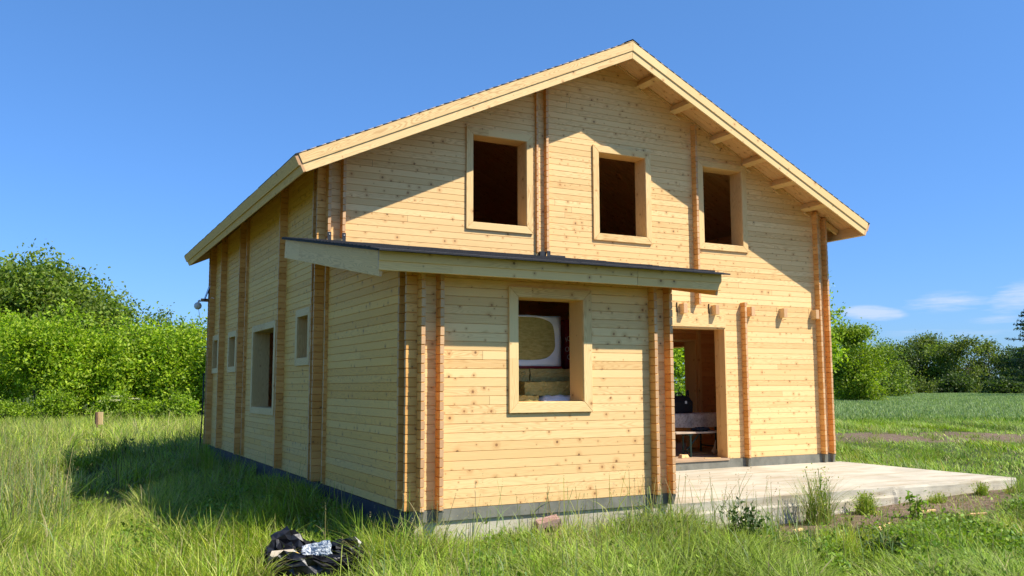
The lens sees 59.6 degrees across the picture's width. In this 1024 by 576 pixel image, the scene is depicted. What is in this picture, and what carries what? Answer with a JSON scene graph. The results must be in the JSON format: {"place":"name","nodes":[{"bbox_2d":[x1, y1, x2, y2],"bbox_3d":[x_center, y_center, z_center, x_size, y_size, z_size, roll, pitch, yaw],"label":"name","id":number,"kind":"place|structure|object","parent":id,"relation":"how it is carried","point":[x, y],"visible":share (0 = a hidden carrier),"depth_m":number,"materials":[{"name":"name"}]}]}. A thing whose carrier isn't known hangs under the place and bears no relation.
{"place":"outdoors","nodes":[
{"label":"outdoors","id":0,"kind":"place"},
{"bbox_2d":[0,408,203,425],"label":"meadow grass","id":1,"kind":"structure","parent":0,"point":[12,420],"depth_m":38.35,"materials":[{"name":"green plant"}]},
{"bbox_2d":[120,435,139,452],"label":"leafy weed","id":2,"kind":"object","parent":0,"point":[124,440],"visible":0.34,"depth_m":20.55,"materials":[{"name":"green plant"}]},
{"bbox_2d":[0,471,1023,575],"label":"meadow grass","id":3,"kind":"structure","parent":0,"point":[86,529],"depth_m":8.58,"materials":[{"name":"green plant"}]},
{"bbox_2d":[533,514,562,537],"bbox_3d":[0.360,2.525,9.398,0.315,0.213,0.186,-6,2,-11],"label":"broken block","id":4,"kind":"object","parent":3,"relation":"on","point":[551,519],"depth_m":9.34,"materials":[{"name":"pink stone"}]},
{"bbox_2d":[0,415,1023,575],"bbox_3d":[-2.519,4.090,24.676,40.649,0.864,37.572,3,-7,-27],"label":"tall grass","id":5,"kind":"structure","parent":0,"point":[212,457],"depth_m":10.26,"materials":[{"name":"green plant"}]},
{"bbox_2d":[0,0,1023,385],"label":"sky","id":6,"kind":"structure","parent":0,"point":[130,130],"materials":[{"name":"blue"}]},
{"bbox_2d":[1,386,1023,575],"bbox_3d":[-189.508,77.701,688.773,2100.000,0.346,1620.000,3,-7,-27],"label":"ground","id":7,"kind":"structure","parent":0,"point":[896,437],"depth_m":16.57,"materials":[{"name":"soil"}]},
{"bbox_2d":[0,305,38,406],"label":"acacia tree","id":8,"kind":"object","parent":7,"relation":"on","point":[5,385],"visible":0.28,"depth_m":43.24,"materials":[{"name":"green plant"}]},
{"bbox_2d":[0,394,40,418],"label":"bush","id":9,"kind":"object","parent":7,"relation":"on","point":[15,410],"visible":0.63,"depth_m":39.36,"materials":[{"name":"green plant"}]},
{"bbox_2d":[0,295,87,414],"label":"acacia tree","id":10,"kind":"object","parent":7,"relation":"on","point":[26,343],"visible":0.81,"depth_m":40.89,"materials":[{"name":"green plant"}]},
{"bbox_2d":[26,382,84,420],"bbox_3d":[-20.079,5.245,39.129,2.058,2.260,2.696,-2,-7,17],"label":"bush","id":11,"kind":"object","parent":7,"relation":"on","point":[58,404],"visible":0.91,"depth_m":38.98,"materials":[{"name":"green plant"}]},
{"bbox_2d":[13,292,107,416],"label":"acacia tree","id":12,"kind":"object","parent":7,"relation":"on","point":[68,382],"visible":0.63,"depth_m":41.45,"materials":[{"name":"green plant"}]},
{"bbox_2d":[0,238,157,402],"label":"walnut tree","id":13,"kind":"object","parent":7,"relation":"on","point":[23,285],"visible":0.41,"depth_m":55.09,"materials":[{"name":"green plant"}]},
{"bbox_2d":[95,412,102,427],"bbox_3d":[-15.216,5.093,32.855,0.290,1.063,0.157,0,-6,0],"label":"wooden post","id":14,"kind":"object","parent":7,"relation":"on","point":[99,418],"visible":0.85,"depth_m":32.92,"materials":[{"name":"beige wood"}]},
{"bbox_2d":[70,311,135,412],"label":"acacia tree","id":15,"kind":"object","parent":7,"relation":"on","point":[94,359],"visible":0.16,"depth_m":42.83,"materials":[{"name":"green plant"}]},
{"bbox_2d":[84,380,143,420],"bbox_3d":[-17.265,5.247,38.726,2.474,2.571,2.794,-3,-7,24],"label":"bush","id":16,"kind":"object","parent":7,"relation":"on","point":[113,403],"visible":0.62,"depth_m":38.43,"materials":[{"name":"green plant"}]},
{"bbox_2d":[71,303,159,414],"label":"acacia tree","id":17,"kind":"object","parent":7,"relation":"on","point":[122,368],"visible":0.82,"depth_m":42.07,"materials":[{"name":"green plant"}]},
{"bbox_2d":[103,289,149,334],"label":"broadleaf tree","id":18,"kind":"object","parent":7,"relation":"on","point":[131,308],"visible":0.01,"depth_m":60.30,"materials":[{"name":"green plant"}]},
{"bbox_2d":[129,393,168,420],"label":"bush","id":19,"kind":"object","parent":7,"relation":"on","point":[144,405],"visible":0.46,"depth_m":39.21,"materials":[{"name":"green plant"}]},
{"bbox_2d":[123,301,183,345],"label":"broadleaf tree","id":20,"kind":"object","parent":7,"relation":"on","point":[159,317],"visible":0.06,"depth_m":58.19,"materials":[{"name":"green plant"}]},
{"bbox_2d":[122,307,198,401],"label":"acacia tree","id":21,"kind":"object","parent":7,"relation":"on","point":[147,331],"visible":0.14,"depth_m":43.53,"materials":[{"name":"green plant"}]},
{"bbox_2d":[128,312,206,415],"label":"acacia tree","id":22,"kind":"object","parent":7,"relation":"on","point":[162,376],"visible":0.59,"depth_m":42.29,"materials":[{"name":"green plant"}]},
{"bbox_2d":[148,386,203,421],"bbox_3d":[-14.525,5.365,39.026,2.380,2.166,2.388,3,-7,-27],"label":"bush","id":23,"kind":"object","parent":7,"relation":"on","point":[177,405],"visible":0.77,"depth_m":38.74,"materials":[{"name":"green plant"}]},
{"bbox_2d":[155,308,206,415],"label":"acacia tree","id":24,"kind":"object","parent":7,"relation":"on","point":[199,356],"visible":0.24,"depth_m":42.64,"materials":[{"name":"green plant"}]},
{"bbox_2d":[175,314,206,346],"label":"broadleaf tree","id":25,"kind":"object","parent":7,"relation":"on","point":[192,322],"visible":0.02,"depth_m":60.05,"materials":[{"name":"green plant"}]},
{"bbox_2d":[130,499,261,555],"bbox_3d":[-3.099,2.380,8.823,1.424,0.624,1.285,-3,-7,23],"label":"grass tuft","id":26,"kind":"object","parent":7,"relation":"on","point":[175,536],"visible":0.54,"depth_m":8.80,"materials":[{"name":"green plant"}]},
{"bbox_2d":[186,321,206,416],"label":"acacia tree","id":27,"kind":"object","parent":7,"relation":"on","point":[203,359],"visible":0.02,"depth_m":41.88,"materials":[{"name":"green plant"}]},
{"bbox_2d":[221,544,311,575],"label":"grass tuft","id":28,"kind":"object","parent":7,"relation":"on","point":[256,571],"visible":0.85,"depth_m":7.97,"materials":[{"name":"green plant"}]},
{"bbox_2d":[261,526,366,575],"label":"rubbish bag","id":29,"kind":"object","parent":7,"relation":"on","point":[287,538],"visible":0.83,"depth_m":8.24,"materials":[{"name":"black plastic"}]},
{"bbox_2d":[270,549,293,556],"bbox_3d":[-2.132,2.455,8.277,0.210,0.036,0.090,0,11,-6],"label":"cardboard piece","id":30,"kind":"object","parent":29,"relation":"in","point":[277,552],"visible":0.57,"depth_m":8.29,"materials":[{"name":"beige cardboard"}]},
{"bbox_2d":[301,540,331,555],"bbox_3d":[-1.813,2.427,8.295,0.281,0.067,0.168,-10,38,-10],"label":"bubble wrap","id":31,"kind":"object","parent":29,"relation":"in","point":[322,548],"visible":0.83,"depth_m":8.28,"materials":[{"name":"plastic"}]},
{"bbox_2d":[316,511,488,572],"bbox_3d":[-0.928,2.372,8.397,1.735,0.559,1.666,-5,-8,40],"label":"grass tuft","id":32,"kind":"object","parent":7,"relation":"on","point":[404,537],"visible":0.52,"depth_m":8.33,"materials":[{"name":"green plant"}]},
{"bbox_2d":[0,408,1023,505],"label":"meadow grass","id":33,"kind":"structure","parent":7,"relation":"on","point":[126,463],"depth_m":20.50,"materials":[{"name":"green plant"}]},
{"bbox_2d":[0,411,1023,575],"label":"seed grass","id":34,"kind":"structure","parent":7,"relation":"on","point":[32,501],"depth_m":9.70,"materials":[{"name":"green plant"}]},
{"bbox_2d":[184,39,869,546],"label":"timber house","id":35,"kind":"structure","parent":7,"relation":"on","point":[634,211],"depth_m":13.36,"materials":[{"name":"brown wood"}]},
{"bbox_2d":[199,373,203,447],"bbox_3d":[-6.949,2.981,19.959,0.032,2.152,0.158,-1,-6,10],"label":"black hose","id":36,"kind":"object","parent":35,"relation":"hanging from","point":[202,412],"visible":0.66,"depth_m":20.02,"materials":[{"name":"rubber"}]},
{"bbox_2d":[194,285,213,323],"bbox_3d":[-6.924,0.354,20.070,0.360,0.885,0.581,3,-7,-27],"label":"security camera","id":37,"kind":"object","parent":35,"relation":"attached to","point":[197,305],"visible":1,"depth_m":20.16,"materials":[{"name":"plastic"}]},
{"bbox_2d":[211,334,218,373],"bbox_3d":[-6.400,1.465,19.736,0.302,0.836,0.792,3,-7,-27],"label":"window","id":38,"kind":"structure","parent":35,"relation":"in","point":[215,339],"depth_m":19.92,"materials":[{"name":"beige wood"}]},
{"bbox_2d":[227,330,236,372],"bbox_3d":[-5.495,1.288,18.016,0.302,0.819,0.887,3,-7,-27],"label":"window","id":39,"kind":"structure","parent":35,"relation":"in","point":[232,336],"depth_m":18.24,"materials":[{"name":"beige wood"}]},
{"bbox_2d":[250,320,276,415],"bbox_3d":[-4.170,1.395,15.458,0.302,1.556,1.844,3,-7,-27],"label":"window","id":40,"kind":"structure","parent":35,"relation":"in","point":[260,349],"depth_m":16.13,"materials":[{"name":"beige wood"}]},
{"bbox_2d":[294,306,310,365],"bbox_3d":[-2.945,0.724,13.174,0.302,0.835,0.816,3,-7,-27],"label":"window","id":41,"kind":"structure","parent":35,"relation":"in","point":[302,318],"depth_m":13.37,"materials":[{"name":"beige wood"}]},
{"bbox_2d":[466,126,532,233],"bbox_3d":[-0.246,-1.628,13.835,1.143,1.569,0.302,3,-7,-27],"label":"window","id":42,"kind":"structure","parent":35,"relation":"in","point":[524,143],"depth_m":13.86,"materials":[{"name":"beige wood"}]},
{"bbox_2d":[508,286,592,412],"bbox_3d":[0.369,0.695,9.961,1.051,1.361,0.302,3,-7,-27],"label":"window","id":43,"kind":"structure","parent":35,"relation":"in","point":[580,301],"depth_m":9.97,"materials":[{"name":"beige wood"}]},
{"bbox_2d":[592,144,651,244],"bbox_3d":[1.761,-1.519,14.879,1.153,1.569,0.302,3,-7,-27],"label":"window","id":44,"kind":"structure","parent":35,"relation":"in","point":[643,203],"depth_m":14.93,"materials":[{"name":"beige wood"}]},
{"bbox_2d":[675,430,716,456],"bbox_3d":[3.595,2.751,15.860,1.900,0.430,0.260,3,-7,-27],"label":"table","id":45,"kind":"object","parent":35,"relation":"on","point":[688,433],"visible":0.36,"depth_m":15.58,"materials":[{"name":"white metal"}]},
{"bbox_2d":[690,427,709,431],"bbox_3d":[3.324,2.487,15.758,0.354,0.086,0.210,6,-9,-44],"label":"dark cloth","id":46,"kind":"object","parent":45,"relation":"on","point":[699,429],"visible":1,"depth_m":15.68,"materials":[{"name":"fabric"}]},
{"bbox_2d":[700,427,716,450],"bbox_3d":[2.909,2.657,16.321,2.200,0.720,0.570,3,-7,-27],"label":"folding table","id":47,"kind":"object","parent":35,"relation":"on","point":[701,444],"visible":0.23,"depth_m":16.78,"materials":[{"name":"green metal"}]},
{"bbox_2d":[674,412,716,427],"bbox_3d":[2.910,2.420,16.344,2.240,0.258,0.659,3,-7,-27],"label":"tablecloth","id":48,"kind":"object","parent":47,"relation":"on","point":[695,419],"visible":0.34,"depth_m":16.23,"materials":[{"name":"grey fabric"}]},
{"bbox_2d":[673,390,692,412],"bbox_3d":[3.067,2.085,16.411,0.422,0.413,0.307,3,-7,-27],"label":"tool bag","id":49,"kind":"object","parent":48,"relation":"on","point":[683,404],"visible":0.77,"depth_m":16.30,"materials":[{"name":"black fabric"}]},
{"bbox_2d":[712,440,716,453],"bbox_3d":[3.671,2.888,16.225,0.116,0.245,0.095,3,-7,-27],"label":"bottle","id":50,"kind":"object","parent":35,"relation":"on","point":[714,450],"visible":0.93,"depth_m":16.19,"materials":[{"name":"brown glass"}]},
{"bbox_2d":[697,159,747,252],"bbox_3d":[3.645,-1.417,15.859,1.094,1.569,0.302,3,-7,-27],"label":"window","id":51,"kind":"structure","parent":35,"relation":"in","point":[738,196],"depth_m":15.93,"materials":[{"name":"beige wood"}]},
{"bbox_2d":[336,489,1018,574],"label":"dry litter","id":52,"kind":"object","parent":7,"relation":"on","point":[922,509],"visible":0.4,"depth_m":11.77,"materials":[{"name":"beige plant"}]},
{"bbox_2d":[672,348,684,395],"bbox_3d":[7.544,3.153,39.770,6.632,6.742,5.766,3,-7,-27],"label":"acacia tree","id":53,"kind":"object","parent":7,"relation":"on","point":[679,361],"visible":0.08,"depth_m":38.98,"materials":[{"name":"green plant"}]},
{"bbox_2d":[718,497,769,539],"bbox_3d":[2.499,2.549,9.681,0.562,0.556,0.383,1,-6,-7],"label":"thistle","id":54,"kind":"object","parent":7,"relation":"on","point":[736,518],"visible":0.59,"depth_m":9.63,"materials":[{"name":"green plant"}]},
{"bbox_2d":[774,463,863,525],"bbox_3d":[3.839,2.570,11.197,1.168,0.765,1.158,-3,-7,27],"label":"tall weed","id":55,"kind":"object","parent":7,"relation":"on","point":[820,507],"visible":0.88,"depth_m":11.07,"materials":[{"name":"green plant"}]},
{"bbox_2d":[829,276,852,374],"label":"broadleaf tree","id":56,"kind":"object","parent":7,"relation":"on","point":[834,346],"visible":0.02,"depth_m":64.74,"materials":[{"name":"green plant"}]},
{"bbox_2d":[669,461,1015,529],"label":"terrace slab","id":57,"kind":"structure","parent":7,"relation":"on","point":[890,482],"depth_m":12.75,"materials":[{"name":"concrete"}]},
{"bbox_2d":[833,337,890,398],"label":"broadleaf tree","id":58,"kind":"object","parent":7,"relation":"on","point":[877,381],"visible":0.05,"depth_m":99.36,"materials":[{"name":"green plant"}]},
{"bbox_2d":[831,317,897,400],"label":"broadleaf tree","id":59,"kind":"object","parent":7,"relation":"on","point":[860,366],"visible":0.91,"depth_m":90.63,"materials":[{"name":"green plant"}]},
{"bbox_2d":[848,487,885,514],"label":"leafy weed","id":60,"kind":"object","parent":7,"relation":"on","point":[865,505],"visible":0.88,"depth_m":11.55,"materials":[{"name":"green plant"}]},
{"bbox_2d":[858,531,915,558],"bbox_3d":[3.701,2.589,8.881,0.511,0.315,0.483,0,-6,-2],"label":"leafy weed","id":61,"kind":"object","parent":7,"relation":"on","point":[888,548],"visible":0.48,"depth_m":8.85,"materials":[{"name":"green plant"}]},
{"bbox_2d":[858,334,925,396],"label":"broadleaf tree","id":62,"kind":"object","parent":7,"relation":"on","point":[899,389],"visible":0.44,"depth_m":116.91,"materials":[{"name":"green plant"}]},
{"bbox_2d":[879,375,921,393],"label":"field bush","id":63,"kind":"object","parent":7,"relation":"on","point":[913,391],"visible":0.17,"depth_m":147.51,"materials":[{"name":"green plant"}]},
{"bbox_2d":[887,341,934,381],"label":"broadleaf tree","id":64,"kind":"object","parent":7,"relation":"on","point":[912,360],"visible":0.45,"depth_m":176.27,"materials":[{"name":"green plant"}]},
{"bbox_2d":[897,490,929,517],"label":"young plant","id":65,"kind":"object","parent":7,"relation":"on","point":[913,509],"visible":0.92,"depth_m":11.14,"materials":[{"name":"green plant"}]},
{"bbox_2d":[904,371,945,392],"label":"field bush","id":66,"kind":"object","parent":7,"relation":"on","point":[925,387],"visible":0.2,"depth_m":163.64,"materials":[{"name":"green plant"}]},
{"bbox_2d":[902,330,949,387],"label":"broadleaf tree","id":67,"kind":"object","parent":7,"relation":"on","point":[919,341],"visible":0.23,"depth_m":184.74,"materials":[{"name":"green plant"}]},
{"bbox_2d":[834,392,1023,426],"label":"field crop","id":68,"kind":"object","parent":7,"relation":"on","point":[977,406],"visible":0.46,"depth_m":60.75,"materials":[{"name":"green plant"}]},
{"bbox_2d":[924,491,950,503],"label":"leafy weed","id":69,"kind":"object","parent":7,"relation":"on","point":[938,497],"visible":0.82,"depth_m":12.20,"materials":[{"name":"green plant"}]},
{"bbox_2d":[915,335,974,390],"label":"broadleaf tree","id":70,"kind":"object","parent":7,"relation":"on","point":[936,362],"visible":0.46,"depth_m":175.81,"materials":[{"name":"green plant"}]},
{"bbox_2d":[927,367,979,392],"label":"field bush","id":71,"kind":"object","parent":7,"relation":"on","point":[958,382],"visible":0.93,"depth_m":163.53,"materials":[{"name":"green plant"}]},
{"bbox_2d":[930,332,996,392],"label":"broadleaf tree","id":72,"kind":"object","parent":7,"relation":"on","point":[955,349],"visible":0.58,"depth_m":169.60,"materials":[{"name":"green plant"}]},
{"bbox_2d":[968,512,987,515],"bbox_3d":[5.728,2.786,11.019,0.239,0.026,0.050,-6,-4,8],"label":"timber offcut","id":73,"kind":"object","parent":7,"relation":"on","point":[984,513],"visible":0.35,"depth_m":11.00,"materials":[{"name":"beige wood"}]},
{"bbox_2d":[968,481,993,495],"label":"leafy weed","id":74,"kind":"object","parent":7,"relation":"on","point":[982,490],"visible":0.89,"depth_m":12.70,"materials":[{"name":"green plant"}]},
{"bbox_2d":[963,336,1010,389],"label":"broadleaf tree","id":75,"kind":"object","parent":7,"relation":"on","point":[988,348],"visible":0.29,"depth_m":181.82,"materials":[{"name":"green plant"}]},
{"bbox_2d":[975,374,1023,393],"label":"field bush","id":76,"kind":"object","parent":7,"relation":"on","point":[1003,386],"visible":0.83,"depth_m":148.83,"materials":[{"name":"green plant"}]},
{"bbox_2d":[976,310,1023,382],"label":"conifer tree","id":77,"kind":"object","parent":7,"relation":"on","point":[1014,361],"visible":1,"depth_m":129.52,"materials":[{"name":"green plant"}]},
{"bbox_2d":[982,343,1023,386],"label":"broadleaf tree","id":78,"kind":"object","parent":7,"relation":"on","point":[1002,369],"visible":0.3,"depth_m":172.69,"materials":[{"name":"green plant"}]},
{"bbox_2d":[1002,474,1023,494],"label":"grass tuft","id":79,"kind":"object","parent":7,"relation":"on","point":[1019,488],"visible":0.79,"depth_m":12.77,"materials":[{"name":"green plant"}]},
{"bbox_2d":[678,454,688,457],"bbox_3d":[2.931,2.870,15.275,0.094,0.064,0.205,-6,-9,45],"label":"wood block","id":80,"kind":"object","parent":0,"point":[683,456],"depth_m":15.23,"materials":[{"name":"beige wood"}]},
{"bbox_3d":[0.003,1.862,10.819,1.800,1.116,1.620,3,-7,-27],"label":"insulation pallet","id":81,"kind":"object","parent":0,"visible":0},
{"bbox_2d":[519,395,538,401],"bbox_3d":[-0.227,1.316,10.262,0.845,0.187,0.722,3,-7,-27],"label":"insulation slab","id":82,"kind":"object","parent":81,"relation":"on","point":[528,397],"depth_m":10.09,"materials":[{"name":"fabric"}]},
{"bbox_2d":[519,381,569,395],"bbox_3d":[0.308,1.241,11.032,1.044,0.180,1.268,3,-7,-27],"label":"insulation slab","id":83,"kind":"object","parent":81,"relation":"on","point":[543,388],"depth_m":10.38,"materials":[{"name":"fabric"}]},
{"bbox_2d":[529,368,569,381],"bbox_3d":[0.352,1.094,11.152,0.973,0.168,1.229,3,-7,-27],"label":"insulation slab","id":84,"kind":"object","parent":83,"relation":"on","point":[544,375],"depth_m":10.52,"materials":[{"name":"grey fabric"}]},
{"bbox_2d":[561,319,569,368],"bbox_3d":[0.731,0.726,11.338,0.440,0.620,0.503,3,-7,-27],"label":"red pack","id":85,"kind":"object","parent":84,"relation":"on","point":[565,352],"visible":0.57,"depth_m":11.05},
{"bbox_2d":[539,395,569,400],"bbox_3d":[0.537,1.342,10.432,0.624,0.198,0.399,4,-7,-30],"label":"wrapped bundle","id":86,"kind":"object","parent":81,"relation":"on","point":[554,398],"visible":0.34,"depth_m":10.27,"materials":[{"name":"white plastic"}]},
{"bbox_3d":[-0.438,1.205,10.677,0.544,0.179,1.212,3,-7,-27],"label":"insulation slab","id":87,"kind":"object","parent":81,"relation":"on","visible":0},
{"bbox_2d":[519,369,528,381],"bbox_3d":[-0.385,1.056,10.765,0.709,0.166,1.232,3,-7,-27],"label":"insulation slab","id":88,"kind":"object","parent":87,"relation":"on","point":[523,374],"depth_m":10.36,"materials":[{"name":"grey fabric"}]},
{"bbox_2d":[518,315,561,368],"bbox_3d":[0.076,0.653,10.712,0.923,0.634,0.514,3,-7,-27],"label":"insulation pack","id":89,"kind":"object","parent":88,"relation":"on","point":[539,342],"visible":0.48,"depth_m":10.59,"materials":[{"name":"fabric"}]}
]}

